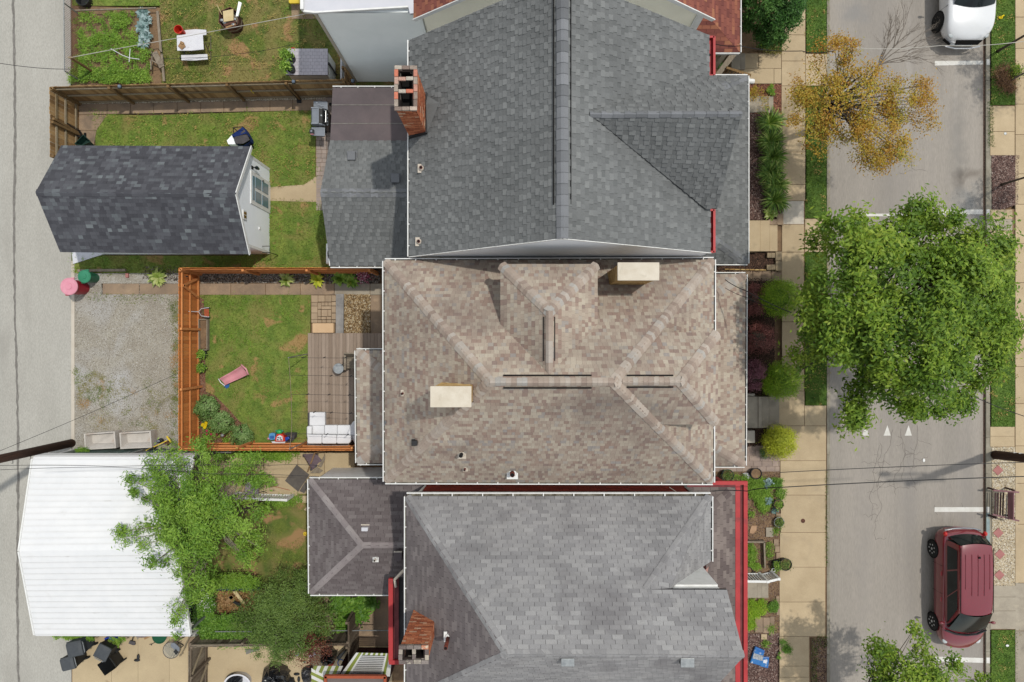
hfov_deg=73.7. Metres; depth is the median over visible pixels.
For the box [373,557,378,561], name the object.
vent pipe
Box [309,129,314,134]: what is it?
lantern
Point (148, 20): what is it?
cabbage
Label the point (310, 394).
string lights
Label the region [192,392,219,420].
leafy bush
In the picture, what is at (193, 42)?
picnic table
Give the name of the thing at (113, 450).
chain link fence
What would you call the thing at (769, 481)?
cabbage plants
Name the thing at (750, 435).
stone pier
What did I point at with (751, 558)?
bed plants
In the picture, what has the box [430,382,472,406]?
chimney
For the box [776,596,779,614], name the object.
block edging
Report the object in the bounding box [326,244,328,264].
air conditioner
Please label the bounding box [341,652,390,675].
striped awning
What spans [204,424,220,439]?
flowers
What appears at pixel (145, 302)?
gravel weeds
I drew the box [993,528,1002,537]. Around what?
rose paver
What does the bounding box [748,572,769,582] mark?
railing
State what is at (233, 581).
vine
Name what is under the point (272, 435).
toy car
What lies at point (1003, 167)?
mulch chips
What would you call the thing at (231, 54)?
clothes rope
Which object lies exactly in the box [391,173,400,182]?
roof vent
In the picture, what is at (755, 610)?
ground cover
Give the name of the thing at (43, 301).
alley
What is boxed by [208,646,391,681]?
patio
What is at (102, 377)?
gravel weeds
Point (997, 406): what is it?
overhead wire
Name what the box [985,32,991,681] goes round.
kerb
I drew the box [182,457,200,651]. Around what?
patio
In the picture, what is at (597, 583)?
house
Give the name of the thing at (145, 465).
overhead wire
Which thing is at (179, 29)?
bucket
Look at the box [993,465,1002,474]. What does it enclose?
rose paver
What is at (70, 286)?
trash can
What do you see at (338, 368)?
side table
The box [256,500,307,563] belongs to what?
yard grass
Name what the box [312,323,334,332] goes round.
step block
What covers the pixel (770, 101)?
stone slab
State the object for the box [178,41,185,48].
wood scraps
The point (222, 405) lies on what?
mulch chips
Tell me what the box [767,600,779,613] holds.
shrub
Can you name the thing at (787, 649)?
creeper
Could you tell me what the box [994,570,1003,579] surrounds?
rose paver
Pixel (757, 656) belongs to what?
soil sack
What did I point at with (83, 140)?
garden tub
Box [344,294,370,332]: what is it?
pebbles
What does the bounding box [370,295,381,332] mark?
patio strip
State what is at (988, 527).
kerb paint
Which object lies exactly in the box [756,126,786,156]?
daylily
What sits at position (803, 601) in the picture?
sidewalk
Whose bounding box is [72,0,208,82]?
yard grass
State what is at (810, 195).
verge
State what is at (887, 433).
yield triangle
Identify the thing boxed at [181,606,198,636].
patio
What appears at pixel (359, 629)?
railing
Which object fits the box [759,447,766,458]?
shrub
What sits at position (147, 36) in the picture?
cabbage
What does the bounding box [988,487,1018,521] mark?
bench
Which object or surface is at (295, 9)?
concrete pad
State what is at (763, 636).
block edging
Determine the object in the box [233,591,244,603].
cardboard
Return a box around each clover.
[71,0,327,276]
[158,0,368,85]
[803,0,1017,679]
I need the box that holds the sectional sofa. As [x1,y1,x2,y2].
[307,412,354,445]
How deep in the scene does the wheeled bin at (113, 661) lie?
27.46 m
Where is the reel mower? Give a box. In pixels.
[187,307,209,317]
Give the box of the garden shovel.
[128,636,135,644]
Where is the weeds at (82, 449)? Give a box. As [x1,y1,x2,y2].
[74,446,90,452]
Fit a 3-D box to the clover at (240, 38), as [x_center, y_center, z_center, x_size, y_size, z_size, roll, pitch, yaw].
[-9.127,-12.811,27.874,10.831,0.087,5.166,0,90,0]
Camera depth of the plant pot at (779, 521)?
27.72 m
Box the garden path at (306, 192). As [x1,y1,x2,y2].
[270,177,321,201]
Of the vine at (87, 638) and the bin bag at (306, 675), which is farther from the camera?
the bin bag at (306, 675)
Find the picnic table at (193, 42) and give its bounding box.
[177,29,210,60]
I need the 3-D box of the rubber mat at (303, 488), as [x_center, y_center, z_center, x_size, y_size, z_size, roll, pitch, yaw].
[-8.491,6.011,27.925,0.218,0.020,0.434,32,90,0]
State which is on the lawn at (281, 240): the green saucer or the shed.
the shed
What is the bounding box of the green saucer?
[152,636,165,643]
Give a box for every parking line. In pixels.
[866,214,906,215]
[934,507,982,511]
[935,61,982,65]
[935,657,982,662]
[938,209,982,213]
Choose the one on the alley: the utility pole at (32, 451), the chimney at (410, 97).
the utility pole at (32, 451)
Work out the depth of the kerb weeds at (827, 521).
27.87 m
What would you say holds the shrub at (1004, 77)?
on the verge at (995, 33)
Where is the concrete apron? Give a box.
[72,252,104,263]
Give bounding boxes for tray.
[171,643,179,650]
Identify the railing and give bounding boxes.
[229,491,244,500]
[244,494,294,500]
[329,620,387,630]
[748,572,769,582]
[762,570,780,581]
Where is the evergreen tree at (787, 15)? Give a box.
[742,0,812,51]
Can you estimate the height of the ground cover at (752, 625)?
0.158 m
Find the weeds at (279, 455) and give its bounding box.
[195,450,301,463]
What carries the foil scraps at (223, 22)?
in the scrap bin at (240, 23)
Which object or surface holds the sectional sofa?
on the deck
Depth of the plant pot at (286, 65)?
26.19 m
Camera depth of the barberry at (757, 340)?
27.20 m
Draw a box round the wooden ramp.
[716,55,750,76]
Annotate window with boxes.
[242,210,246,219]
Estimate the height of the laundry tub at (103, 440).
0.570 m
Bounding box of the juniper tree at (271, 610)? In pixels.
[224,563,343,671]
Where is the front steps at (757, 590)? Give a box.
[748,577,767,597]
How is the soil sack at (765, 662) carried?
on the mulch chips at (764, 674)
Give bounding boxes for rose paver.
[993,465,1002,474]
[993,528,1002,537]
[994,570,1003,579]
[995,549,1004,558]
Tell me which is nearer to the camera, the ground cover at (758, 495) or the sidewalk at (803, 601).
the ground cover at (758, 495)
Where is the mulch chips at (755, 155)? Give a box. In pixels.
[749,113,781,219]
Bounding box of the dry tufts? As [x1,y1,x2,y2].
[108,0,1019,669]
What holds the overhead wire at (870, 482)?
attached to the house at (597, 583)
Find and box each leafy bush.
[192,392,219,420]
[207,410,235,434]
[229,422,253,444]
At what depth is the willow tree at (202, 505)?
24.22 m
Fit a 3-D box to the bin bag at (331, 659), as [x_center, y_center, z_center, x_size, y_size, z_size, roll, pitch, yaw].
[-7.479,12.823,27.619,0.635,0.663,0.704,0,90,0]
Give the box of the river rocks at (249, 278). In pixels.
[199,271,379,283]
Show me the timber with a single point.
(104, 270)
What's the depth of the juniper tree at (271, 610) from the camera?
25.25 m
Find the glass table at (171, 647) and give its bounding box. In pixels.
[163,642,179,658]
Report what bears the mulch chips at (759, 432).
on the mulch bed
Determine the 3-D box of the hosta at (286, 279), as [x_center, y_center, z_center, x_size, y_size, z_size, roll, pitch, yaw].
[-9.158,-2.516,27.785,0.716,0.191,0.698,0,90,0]
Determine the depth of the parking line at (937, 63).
28.00 m
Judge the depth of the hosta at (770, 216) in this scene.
27.73 m
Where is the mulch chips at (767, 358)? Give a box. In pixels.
[747,278,774,394]
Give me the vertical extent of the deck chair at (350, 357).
0.916 m
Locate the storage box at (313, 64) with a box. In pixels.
[286,49,336,79]
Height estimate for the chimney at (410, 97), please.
3.354 m
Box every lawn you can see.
[72,0,159,6]
[72,201,330,272]
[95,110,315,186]
[159,0,393,85]
[198,487,308,627]
[200,295,310,442]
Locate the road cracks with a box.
[860,144,962,539]
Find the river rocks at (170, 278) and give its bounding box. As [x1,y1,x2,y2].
[143,265,178,281]
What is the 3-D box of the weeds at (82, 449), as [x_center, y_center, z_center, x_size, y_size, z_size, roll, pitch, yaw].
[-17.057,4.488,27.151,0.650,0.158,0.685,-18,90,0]
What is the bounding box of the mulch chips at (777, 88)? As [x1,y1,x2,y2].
[749,83,781,96]
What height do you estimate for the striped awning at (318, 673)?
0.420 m
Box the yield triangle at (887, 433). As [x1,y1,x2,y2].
[884,425,890,435]
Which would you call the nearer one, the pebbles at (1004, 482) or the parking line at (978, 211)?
the pebbles at (1004, 482)
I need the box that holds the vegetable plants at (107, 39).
[70,7,153,84]
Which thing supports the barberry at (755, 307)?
on the mulch bed
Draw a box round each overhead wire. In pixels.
[0,63,50,68]
[0,374,174,450]
[0,464,318,466]
[3,467,318,476]
[712,476,1023,491]
[716,44,832,52]
[725,279,791,312]
[780,462,1023,472]
[860,41,1023,48]
[974,396,1022,415]
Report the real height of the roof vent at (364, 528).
0.170 m
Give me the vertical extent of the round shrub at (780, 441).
1.577 m
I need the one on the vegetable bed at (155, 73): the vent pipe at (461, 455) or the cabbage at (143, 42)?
the cabbage at (143, 42)
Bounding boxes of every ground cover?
[733,473,773,518]
[748,598,768,620]
[748,615,757,631]
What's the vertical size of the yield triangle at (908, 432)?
0.004 m
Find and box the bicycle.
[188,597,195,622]
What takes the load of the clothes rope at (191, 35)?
attached to the clothes post
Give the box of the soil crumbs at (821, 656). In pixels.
[811,638,826,681]
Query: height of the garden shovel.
0.513 m
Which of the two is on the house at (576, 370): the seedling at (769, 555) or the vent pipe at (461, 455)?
the vent pipe at (461, 455)
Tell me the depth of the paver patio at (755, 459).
27.89 m
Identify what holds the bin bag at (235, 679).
in the oval tub at (246, 677)
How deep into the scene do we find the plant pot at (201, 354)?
27.62 m
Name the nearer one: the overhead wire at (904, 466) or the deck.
the overhead wire at (904, 466)
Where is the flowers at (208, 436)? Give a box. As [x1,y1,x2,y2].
[199,429,216,442]
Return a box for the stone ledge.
[336,294,343,332]
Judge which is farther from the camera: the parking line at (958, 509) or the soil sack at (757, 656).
the parking line at (958, 509)
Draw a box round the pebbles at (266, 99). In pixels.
[82,97,325,103]
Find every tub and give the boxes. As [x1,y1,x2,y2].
[74,135,93,145]
[76,0,92,7]
[84,430,121,449]
[119,429,157,448]
[224,671,251,681]
[285,432,296,441]
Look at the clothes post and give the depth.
26.98 m
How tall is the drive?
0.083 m
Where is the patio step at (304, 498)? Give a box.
[296,495,306,502]
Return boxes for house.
[300,0,741,82]
[307,467,747,681]
[320,0,754,267]
[354,257,747,484]
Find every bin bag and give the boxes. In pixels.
[226,674,242,681]
[301,665,312,681]
[320,646,336,665]
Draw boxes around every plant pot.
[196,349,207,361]
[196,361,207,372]
[277,60,295,73]
[278,48,295,62]
[721,469,733,480]
[750,468,761,478]
[774,516,784,529]
[778,557,793,571]
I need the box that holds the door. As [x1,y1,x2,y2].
[250,170,269,212]
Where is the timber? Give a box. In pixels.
[77,269,126,271]
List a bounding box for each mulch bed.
[200,297,241,442]
[715,467,779,633]
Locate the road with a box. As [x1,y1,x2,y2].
[830,0,982,681]
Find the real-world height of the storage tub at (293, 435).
0.290 m
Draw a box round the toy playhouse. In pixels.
[272,432,286,442]
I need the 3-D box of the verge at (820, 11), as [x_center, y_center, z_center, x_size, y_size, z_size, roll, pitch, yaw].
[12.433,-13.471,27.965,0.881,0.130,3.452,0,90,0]
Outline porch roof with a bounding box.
[324,647,394,681]
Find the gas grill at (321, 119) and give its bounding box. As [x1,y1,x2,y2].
[311,101,331,135]
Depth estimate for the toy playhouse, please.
27.50 m
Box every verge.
[805,0,826,53]
[805,86,826,218]
[805,252,826,404]
[810,638,826,681]
[990,0,1014,104]
[990,240,1014,426]
[990,630,1014,681]
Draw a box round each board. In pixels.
[152,51,164,67]
[156,11,161,52]
[160,54,165,81]
[223,9,233,21]
[236,2,241,16]
[337,648,346,660]
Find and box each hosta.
[147,267,165,287]
[279,273,293,287]
[310,272,323,288]
[331,272,347,285]
[345,273,359,287]
[763,206,778,220]
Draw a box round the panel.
[340,58,346,78]
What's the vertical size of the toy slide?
0.605 m
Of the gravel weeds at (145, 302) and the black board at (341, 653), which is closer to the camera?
the black board at (341, 653)
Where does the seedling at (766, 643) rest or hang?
on the mulch bed
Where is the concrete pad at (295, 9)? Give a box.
[291,4,316,18]
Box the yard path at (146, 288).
[102,283,178,293]
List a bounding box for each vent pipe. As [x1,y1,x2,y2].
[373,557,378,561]
[415,237,420,245]
[418,164,423,172]
[444,631,449,649]
[458,452,465,458]
[507,471,517,478]
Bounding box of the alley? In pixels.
[0,0,71,681]
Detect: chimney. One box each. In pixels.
[394,65,426,138]
[398,610,433,663]
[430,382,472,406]
[607,262,658,284]
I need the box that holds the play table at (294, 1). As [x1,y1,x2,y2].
[289,0,299,3]
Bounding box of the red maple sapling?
[284,616,337,667]
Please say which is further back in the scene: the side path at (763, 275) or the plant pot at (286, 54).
the side path at (763, 275)
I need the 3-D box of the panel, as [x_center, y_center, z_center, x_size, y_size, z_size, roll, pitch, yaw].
[-6.750,-10.810,27.450,0.050,1.000,1.000,0,90,0]
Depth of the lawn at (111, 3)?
27.94 m
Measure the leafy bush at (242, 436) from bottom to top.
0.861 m
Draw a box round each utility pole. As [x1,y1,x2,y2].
[0,439,75,462]
[991,450,1023,461]
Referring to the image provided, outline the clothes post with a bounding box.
[68,56,94,72]
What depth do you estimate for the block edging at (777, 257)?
27.75 m
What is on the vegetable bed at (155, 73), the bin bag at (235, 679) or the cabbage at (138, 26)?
the cabbage at (138, 26)
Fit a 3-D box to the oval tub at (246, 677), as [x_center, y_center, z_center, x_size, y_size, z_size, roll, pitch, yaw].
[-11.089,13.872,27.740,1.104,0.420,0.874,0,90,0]
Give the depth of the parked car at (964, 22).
27.00 m
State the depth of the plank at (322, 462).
27.50 m
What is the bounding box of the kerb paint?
[986,513,989,541]
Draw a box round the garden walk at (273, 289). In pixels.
[200,283,381,294]
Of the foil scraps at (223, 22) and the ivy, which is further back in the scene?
the foil scraps at (223, 22)
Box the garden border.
[75,7,162,69]
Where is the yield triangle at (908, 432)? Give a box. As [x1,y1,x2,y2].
[905,426,911,435]
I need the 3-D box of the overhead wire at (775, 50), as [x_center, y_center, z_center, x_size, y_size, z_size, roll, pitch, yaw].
[8.491,-9.721,22.752,3.496,2.519,0.248,23,90,0]
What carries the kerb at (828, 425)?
on the road
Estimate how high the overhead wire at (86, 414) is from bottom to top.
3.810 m
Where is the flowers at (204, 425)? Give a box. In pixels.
[198,415,209,431]
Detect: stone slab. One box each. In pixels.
[749,96,767,112]
[768,96,772,112]
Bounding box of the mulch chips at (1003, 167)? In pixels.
[991,155,1018,210]
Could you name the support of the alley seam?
on the alley
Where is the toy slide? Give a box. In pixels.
[218,364,248,388]
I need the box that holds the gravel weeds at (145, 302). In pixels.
[73,266,178,433]
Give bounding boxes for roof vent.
[347,151,356,160]
[361,524,369,530]
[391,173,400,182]
[394,550,402,560]
[411,439,417,445]
[561,658,573,665]
[679,658,693,666]
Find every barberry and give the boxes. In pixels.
[747,319,779,358]
[747,356,766,392]
[748,281,767,317]
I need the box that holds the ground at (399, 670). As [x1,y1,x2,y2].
[71,0,1014,681]
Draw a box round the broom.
[179,636,190,655]
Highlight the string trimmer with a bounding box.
[146,436,171,450]
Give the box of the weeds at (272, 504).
[263,491,304,509]
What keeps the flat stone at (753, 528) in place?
on the mulch bed at (761, 522)
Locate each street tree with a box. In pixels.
[775,183,1023,451]
[780,0,948,179]
[856,618,1001,681]
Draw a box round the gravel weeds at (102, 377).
[72,301,180,437]
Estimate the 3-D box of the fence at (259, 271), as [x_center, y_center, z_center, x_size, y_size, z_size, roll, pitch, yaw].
[-9.107,-2.745,27.079,7.353,1.864,0.146,0,90,0]
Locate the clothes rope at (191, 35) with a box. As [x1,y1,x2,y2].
[74,13,307,56]
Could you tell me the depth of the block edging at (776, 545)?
27.85 m
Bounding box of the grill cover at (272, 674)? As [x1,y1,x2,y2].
[262,661,290,681]
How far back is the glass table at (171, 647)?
27.49 m
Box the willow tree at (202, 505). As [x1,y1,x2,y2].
[108,427,277,640]
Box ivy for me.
[190,593,263,652]
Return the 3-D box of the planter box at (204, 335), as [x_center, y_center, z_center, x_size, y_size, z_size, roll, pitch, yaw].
[-12.551,-0.258,27.825,0.376,0.250,1.276,0,90,0]
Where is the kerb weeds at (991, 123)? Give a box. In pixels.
[987,101,994,147]
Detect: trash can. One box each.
[60,277,89,295]
[78,270,99,283]
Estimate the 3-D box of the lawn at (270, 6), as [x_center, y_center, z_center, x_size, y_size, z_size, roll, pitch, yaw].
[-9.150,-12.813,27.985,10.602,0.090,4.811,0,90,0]
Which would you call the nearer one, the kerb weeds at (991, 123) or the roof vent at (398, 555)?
the roof vent at (398, 555)
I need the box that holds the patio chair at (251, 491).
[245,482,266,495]
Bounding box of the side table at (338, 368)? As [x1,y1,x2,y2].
[333,363,344,373]
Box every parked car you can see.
[927,526,995,647]
[932,0,996,48]
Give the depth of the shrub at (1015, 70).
27.59 m
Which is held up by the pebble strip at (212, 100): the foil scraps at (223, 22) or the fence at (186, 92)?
the fence at (186, 92)
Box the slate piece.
[245,649,259,653]
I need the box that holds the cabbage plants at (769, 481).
[763,478,778,513]
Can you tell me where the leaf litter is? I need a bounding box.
[749,84,769,110]
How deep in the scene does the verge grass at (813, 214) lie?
27.88 m
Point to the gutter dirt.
(984, 437)
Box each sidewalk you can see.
[740,0,826,681]
[990,0,1023,681]
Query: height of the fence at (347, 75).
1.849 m
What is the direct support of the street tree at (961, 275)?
on the verge at (815, 395)
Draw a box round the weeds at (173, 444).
[166,437,177,450]
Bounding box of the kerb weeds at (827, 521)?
[825,474,828,566]
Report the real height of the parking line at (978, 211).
0.004 m
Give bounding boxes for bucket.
[174,25,185,34]
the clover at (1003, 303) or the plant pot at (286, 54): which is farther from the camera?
the clover at (1003, 303)
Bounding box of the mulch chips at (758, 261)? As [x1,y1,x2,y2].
[716,251,780,272]
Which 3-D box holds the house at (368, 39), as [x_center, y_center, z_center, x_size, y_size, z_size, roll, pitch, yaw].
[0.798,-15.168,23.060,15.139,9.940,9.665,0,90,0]
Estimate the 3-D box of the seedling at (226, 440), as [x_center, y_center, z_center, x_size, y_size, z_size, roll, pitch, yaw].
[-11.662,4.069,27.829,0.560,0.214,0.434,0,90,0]
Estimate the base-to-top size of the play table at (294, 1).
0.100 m
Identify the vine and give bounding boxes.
[50,636,94,641]
[184,569,264,597]
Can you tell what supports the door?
in the shed
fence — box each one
[49,87,81,157]
[50,79,347,105]
[63,0,80,80]
[72,448,234,452]
[178,268,202,449]
[179,267,378,275]
[179,440,354,450]
[188,647,210,681]
[189,627,348,646]
[341,66,355,85]
[345,611,358,662]
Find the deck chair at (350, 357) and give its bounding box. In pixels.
[344,353,353,369]
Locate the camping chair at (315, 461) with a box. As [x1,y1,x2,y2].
[303,453,321,470]
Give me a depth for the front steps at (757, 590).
27.50 m
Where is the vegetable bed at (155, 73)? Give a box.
[72,6,161,85]
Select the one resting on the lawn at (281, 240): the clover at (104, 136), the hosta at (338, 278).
the clover at (104, 136)
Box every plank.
[223,20,236,25]
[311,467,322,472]
[319,455,324,466]
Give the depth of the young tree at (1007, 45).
27.23 m
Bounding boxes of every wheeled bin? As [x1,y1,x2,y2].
[60,653,89,671]
[66,636,97,657]
[93,638,120,661]
[97,649,126,674]
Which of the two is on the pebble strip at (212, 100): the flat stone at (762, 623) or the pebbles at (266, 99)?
the pebbles at (266, 99)
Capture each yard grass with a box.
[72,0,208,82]
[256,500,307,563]
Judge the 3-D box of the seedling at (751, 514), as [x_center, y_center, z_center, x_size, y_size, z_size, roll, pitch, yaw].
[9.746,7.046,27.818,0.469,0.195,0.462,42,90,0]
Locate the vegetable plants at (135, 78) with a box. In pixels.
[66,64,146,84]
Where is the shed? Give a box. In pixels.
[36,145,277,255]
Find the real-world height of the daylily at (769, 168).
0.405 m
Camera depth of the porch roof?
25.12 m
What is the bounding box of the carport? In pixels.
[17,447,216,635]
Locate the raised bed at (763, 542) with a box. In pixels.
[748,539,765,567]
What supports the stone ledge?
on the ground at (399, 670)
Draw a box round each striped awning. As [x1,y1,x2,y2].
[310,666,342,681]
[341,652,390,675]
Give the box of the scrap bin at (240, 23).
[218,7,243,33]
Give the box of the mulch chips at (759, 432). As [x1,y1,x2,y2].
[747,428,765,446]
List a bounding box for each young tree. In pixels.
[996,35,1023,52]
[1000,177,1023,185]
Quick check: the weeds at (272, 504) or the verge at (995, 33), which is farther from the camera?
the verge at (995, 33)
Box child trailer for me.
[227,126,253,146]
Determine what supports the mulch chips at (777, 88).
on the mulch bed
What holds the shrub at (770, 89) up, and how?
on the mulch chips at (777, 88)
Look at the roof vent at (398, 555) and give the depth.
23.65 m
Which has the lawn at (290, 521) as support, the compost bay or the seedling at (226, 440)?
the compost bay
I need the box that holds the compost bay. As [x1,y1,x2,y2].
[217,586,259,617]
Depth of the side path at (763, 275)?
27.89 m
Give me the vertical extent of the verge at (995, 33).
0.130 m
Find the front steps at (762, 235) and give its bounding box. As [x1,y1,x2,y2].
[749,220,776,252]
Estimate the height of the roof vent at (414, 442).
0.165 m
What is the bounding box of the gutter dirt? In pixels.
[983,38,985,681]
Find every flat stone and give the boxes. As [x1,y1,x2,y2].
[749,525,756,533]
[755,616,773,634]
[766,527,772,536]
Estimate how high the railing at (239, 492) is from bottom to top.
0.920 m
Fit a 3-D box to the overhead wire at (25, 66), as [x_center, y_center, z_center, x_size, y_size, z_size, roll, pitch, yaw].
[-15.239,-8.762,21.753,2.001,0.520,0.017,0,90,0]
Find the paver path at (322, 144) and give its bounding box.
[316,97,331,209]
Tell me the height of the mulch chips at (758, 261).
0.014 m
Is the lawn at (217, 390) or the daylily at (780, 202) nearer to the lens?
the daylily at (780, 202)
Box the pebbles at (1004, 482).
[991,447,1017,585]
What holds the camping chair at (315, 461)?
on the patio at (282, 471)
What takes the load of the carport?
on the patio at (188, 567)
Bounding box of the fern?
[108,636,125,646]
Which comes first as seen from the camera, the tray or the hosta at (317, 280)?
the tray
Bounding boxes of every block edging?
[724,269,766,270]
[761,634,766,639]
[766,252,781,270]
[768,113,783,224]
[773,513,780,558]
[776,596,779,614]
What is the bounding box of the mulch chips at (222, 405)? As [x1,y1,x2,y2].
[199,298,241,442]
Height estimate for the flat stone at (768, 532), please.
0.186 m
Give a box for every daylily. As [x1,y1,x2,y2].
[754,105,787,134]
[754,157,787,187]
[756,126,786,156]
[758,140,789,170]
[760,170,792,199]
[761,183,792,215]
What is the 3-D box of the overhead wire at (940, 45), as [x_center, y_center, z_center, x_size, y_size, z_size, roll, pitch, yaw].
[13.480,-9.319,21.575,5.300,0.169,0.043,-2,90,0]
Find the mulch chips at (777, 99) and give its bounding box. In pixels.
[749,96,781,113]
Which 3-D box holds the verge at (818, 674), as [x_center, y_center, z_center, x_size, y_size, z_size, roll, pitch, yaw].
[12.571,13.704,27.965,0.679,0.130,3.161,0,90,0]
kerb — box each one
[826,0,829,681]
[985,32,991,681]
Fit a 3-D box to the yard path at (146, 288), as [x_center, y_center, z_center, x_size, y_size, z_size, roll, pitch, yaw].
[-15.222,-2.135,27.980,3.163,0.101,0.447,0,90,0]
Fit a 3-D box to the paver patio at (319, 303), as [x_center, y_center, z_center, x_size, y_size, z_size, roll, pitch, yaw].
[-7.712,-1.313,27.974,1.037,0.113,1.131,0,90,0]
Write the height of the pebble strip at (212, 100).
0.100 m
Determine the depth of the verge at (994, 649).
27.90 m
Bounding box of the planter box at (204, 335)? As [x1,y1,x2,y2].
[198,319,209,349]
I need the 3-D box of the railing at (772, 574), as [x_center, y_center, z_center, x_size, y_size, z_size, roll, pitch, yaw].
[10.337,9.461,27.405,0.567,0.890,0.121,-14,90,0]
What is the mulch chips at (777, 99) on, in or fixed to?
on the leaf litter
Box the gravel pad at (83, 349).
[72,273,180,448]
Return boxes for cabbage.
[135,21,147,34]
[136,6,148,19]
[136,34,149,48]
[138,13,151,27]
[139,28,153,40]
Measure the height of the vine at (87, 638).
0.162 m
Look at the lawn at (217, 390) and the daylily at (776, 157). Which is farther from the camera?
the lawn at (217, 390)
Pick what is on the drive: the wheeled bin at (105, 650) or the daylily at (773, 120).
the wheeled bin at (105, 650)
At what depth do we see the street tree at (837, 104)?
23.17 m
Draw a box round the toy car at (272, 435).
[267,432,275,439]
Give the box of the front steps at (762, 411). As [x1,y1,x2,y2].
[747,395,778,427]
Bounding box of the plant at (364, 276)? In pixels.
[354,272,372,283]
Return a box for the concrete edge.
[71,261,74,439]
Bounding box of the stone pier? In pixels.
[747,429,754,442]
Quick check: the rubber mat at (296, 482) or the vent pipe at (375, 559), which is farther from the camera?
the rubber mat at (296, 482)
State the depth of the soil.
27.91 m
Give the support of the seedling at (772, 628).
on the mulch bed at (761, 522)
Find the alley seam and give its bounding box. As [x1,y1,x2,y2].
[11,0,19,681]
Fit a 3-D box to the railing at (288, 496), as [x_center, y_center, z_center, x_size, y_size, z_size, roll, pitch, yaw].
[-9.761,6.262,27.420,1.763,0.920,0.103,2,90,0]
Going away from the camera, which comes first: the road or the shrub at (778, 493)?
the shrub at (778, 493)
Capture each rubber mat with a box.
[285,465,308,490]
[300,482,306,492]
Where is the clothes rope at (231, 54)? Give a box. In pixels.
[168,43,299,58]
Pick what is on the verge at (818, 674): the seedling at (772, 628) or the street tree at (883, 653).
the street tree at (883, 653)
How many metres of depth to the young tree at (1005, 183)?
27.32 m
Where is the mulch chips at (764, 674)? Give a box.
[748,633,778,681]
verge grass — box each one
[804,0,1018,681]
[811,635,827,681]
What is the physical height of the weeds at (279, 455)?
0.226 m
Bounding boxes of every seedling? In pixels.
[221,436,231,442]
[748,509,755,518]
[761,639,770,647]
[765,541,775,551]
[765,623,777,634]
[766,549,774,560]
[770,526,781,535]
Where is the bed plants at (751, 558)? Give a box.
[748,543,763,571]
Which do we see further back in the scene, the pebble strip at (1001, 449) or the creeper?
the pebble strip at (1001, 449)
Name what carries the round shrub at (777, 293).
on the mulch chips at (767, 358)
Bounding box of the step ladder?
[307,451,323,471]
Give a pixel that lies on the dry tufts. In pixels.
(338, 72)
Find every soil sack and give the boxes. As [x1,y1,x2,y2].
[750,646,764,664]
[760,656,768,667]
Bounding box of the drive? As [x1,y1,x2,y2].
[72,636,188,681]
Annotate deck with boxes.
[308,333,381,443]
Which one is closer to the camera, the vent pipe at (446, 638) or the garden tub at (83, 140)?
the vent pipe at (446, 638)
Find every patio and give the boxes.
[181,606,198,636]
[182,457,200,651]
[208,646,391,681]
[209,452,354,498]
[311,295,335,322]
[324,596,387,645]
[715,446,779,470]
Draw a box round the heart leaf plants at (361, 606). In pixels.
[328,596,379,632]
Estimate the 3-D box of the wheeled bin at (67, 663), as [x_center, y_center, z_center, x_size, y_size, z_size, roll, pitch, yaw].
[-17.530,12.744,27.433,0.599,1.035,0.520,-14,90,0]
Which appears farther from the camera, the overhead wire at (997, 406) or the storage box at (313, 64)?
the storage box at (313, 64)
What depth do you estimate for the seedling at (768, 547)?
27.80 m
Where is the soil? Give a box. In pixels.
[777,225,781,251]
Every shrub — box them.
[749,84,758,95]
[758,271,802,321]
[758,420,799,460]
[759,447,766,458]
[760,359,804,401]
[762,33,784,55]
[767,84,776,95]
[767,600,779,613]
[771,477,784,488]
[771,559,781,570]
[772,499,784,510]
[773,488,788,499]
[985,57,1020,97]
[1005,61,1023,79]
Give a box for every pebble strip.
[92,97,312,103]
[992,447,1014,585]
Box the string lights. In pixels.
[288,354,354,448]
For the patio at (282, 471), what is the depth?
27.94 m
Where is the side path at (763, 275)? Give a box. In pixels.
[722,271,781,280]
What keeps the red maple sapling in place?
on the ground at (399, 670)
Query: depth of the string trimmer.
27.53 m
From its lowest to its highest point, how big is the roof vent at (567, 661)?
0.250 m
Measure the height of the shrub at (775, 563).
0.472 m
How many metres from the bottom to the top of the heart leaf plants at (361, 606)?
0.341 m
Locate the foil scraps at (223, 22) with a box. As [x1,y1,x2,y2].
[220,18,236,25]
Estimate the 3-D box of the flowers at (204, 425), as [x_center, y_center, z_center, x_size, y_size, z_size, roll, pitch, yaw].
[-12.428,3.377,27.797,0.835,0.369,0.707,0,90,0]
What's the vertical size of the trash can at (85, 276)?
0.755 m
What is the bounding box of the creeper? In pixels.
[779,638,792,654]

